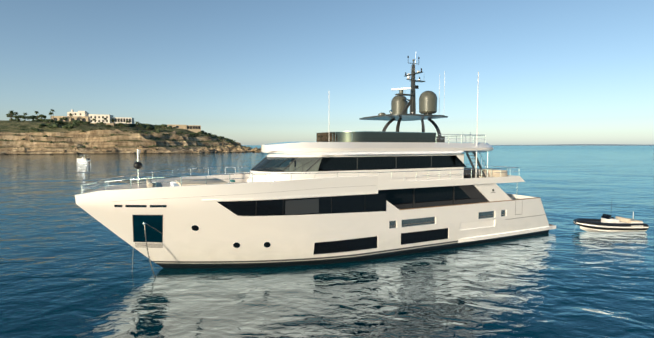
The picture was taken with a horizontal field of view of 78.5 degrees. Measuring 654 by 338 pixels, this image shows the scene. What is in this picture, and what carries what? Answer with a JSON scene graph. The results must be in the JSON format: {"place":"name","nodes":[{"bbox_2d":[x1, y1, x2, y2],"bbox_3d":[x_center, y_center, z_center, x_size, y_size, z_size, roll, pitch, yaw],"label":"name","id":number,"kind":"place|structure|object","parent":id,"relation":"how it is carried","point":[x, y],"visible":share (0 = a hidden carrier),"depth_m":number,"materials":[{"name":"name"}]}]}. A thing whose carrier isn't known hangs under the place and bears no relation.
{"place":"outdoors","nodes":[
{"label":"outdoors","id":0,"kind":"place"},
{"bbox_2d":[0,120,254,154],"bbox_3d":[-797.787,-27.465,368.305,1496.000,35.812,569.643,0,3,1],"label":"headland","id":1,"kind":"structure","parent":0,"point":[60,137],"depth_m":346.50,"materials":[{"name":"brown stone"}]},
{"bbox_2d":[0,109,240,147],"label":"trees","id":2,"kind":"object","parent":1,"relation":"on","point":[10,114],"visible":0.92,"depth_m":372.83,"materials":[{"name":"green plant"}]},
{"bbox_2d":[51,110,200,132],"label":"buildings","id":3,"kind":"structure","parent":1,"relation":"on","point":[83,116],"depth_m":393.69,"materials":[{"name":"beige paint"}]},
{"bbox_2d":[6,144,260,154],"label":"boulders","id":4,"kind":"object","parent":1,"relation":"on","point":[228,148],"visible":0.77,"depth_m":387.43,"materials":[{"name":"brown stone"}]},
{"bbox_2d":[0,145,653,337],"bbox_3d":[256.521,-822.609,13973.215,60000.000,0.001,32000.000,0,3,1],"label":"water","id":5,"kind":"structure","parent":0,"point":[66,269],"depth_m":21.95,"materials":[{"name":"blue liquid"}]},
{"bbox_2d":[76,155,89,160],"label":"boat","id":6,"kind":"object","parent":5,"relation":"on","point":[83,159],"visible":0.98,"depth_m":187.63,"materials":[{"name":"white paint"}]},
{"bbox_2d":[75,175,548,267],"bbox_3d":[1.562,3.491,28.662,33.280,6.600,7.700,-2,4,-26],"label":"hull","id":7,"kind":"object","parent":5,"relation":"in","point":[292,239],"visible":0.73,"depth_m":23.02,"materials":[{"name":"paint"}]},
{"bbox_2d":[132,150,155,276],"bbox_3d":[-10.166,2.580,22.189,1.969,7.295,0.714,3,4,38],"label":"bow gear","id":8,"kind":"object","parent":7,"relation":"attached to","point":[137,165],"visible":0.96,"depth_m":22.37,"materials":[{"name":"black metal"}]},
{"bbox_2d":[78,172,555,242],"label":"decks","id":9,"kind":"object","parent":7,"relation":"attached to","point":[489,189],"visible":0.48,"depth_m":28.34,"materials":[{"name":"white paint"}]},
{"bbox_2d":[81,132,518,193],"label":"rails","id":10,"kind":"object","parent":9,"relation":"on","point":[450,174],"visible":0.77,"depth_m":26.48,"materials":[{"name":"silver metal"}]},
{"bbox_2d":[146,167,518,201],"bbox_3d":[1.459,1.885,28.295,30.700,3.250,5.600,-2,4,-25],"label":"furniture","id":11,"kind":"object","parent":9,"relation":"on","point":[190,182],"visible":0.38,"depth_m":24.37,"materials":[{"name":"white paint"}]},
{"bbox_2d":[378,185,489,208],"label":"window","id":12,"kind":"structure","parent":9,"relation":"on","point":[407,198],"depth_m":28.36,"materials":[{"name":"black glass"}]},
{"bbox_2d":[313,210,506,254],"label":"hull windows","id":13,"kind":"structure","parent":7,"relation":"in","point":[348,245],"depth_m":26.38,"materials":[{"name":"black glass"}]},
{"bbox_2d":[573,204,648,232],"bbox_3d":[23.360,3.922,33.497,6.106,3.159,2.438,0,3,-7],"label":"tender","id":14,"kind":"object","parent":5,"relation":"on","point":[606,223],"visible":1,"depth_m":32.79,"materials":[{"name":"white plastic"}]},
{"bbox_2d":[0,0,653,144],"label":"sky","id":15,"kind":"structure","parent":0,"point":[247,72],"materials":[{"name":"blue"}]},
{"bbox_2d":[112,185,546,247],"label":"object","id":16,"kind":"object","parent":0,"point":[335,203],"visible":0.69,"depth_m":22.47,"materials":[{"name":"black glass"}]},
{"bbox_2d":[247,153,465,181],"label":"house","id":17,"kind":"structure","parent":0,"point":[266,167],"depth_m":25.71,"materials":[{"name":"white paint"}]},
{"bbox_2d":[261,142,492,153],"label":"roof","id":18,"kind":"structure","parent":17,"relation":"on","point":[363,147],"depth_m":25.64,"materials":[{"name":"white paint"}]},
{"bbox_2d":[316,56,478,177],"bbox_3d":[4.422,-3.989,29.362,11.804,9.850,5.974,-2,4,-25],"label":"radar mast","id":19,"kind":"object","parent":18,"relation":"on","point":[400,105],"depth_m":28.83,"materials":[{"name":"grey metal"}]},
{"bbox_2d":[491,144,653,145],"bbox_3d":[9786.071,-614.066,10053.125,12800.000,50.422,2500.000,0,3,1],"label":"horizon","id":20,"kind":"structure","parent":0,"point":[579,145],"depth_m":8939.50,"materials":[{"name":"grey"}]}
]}

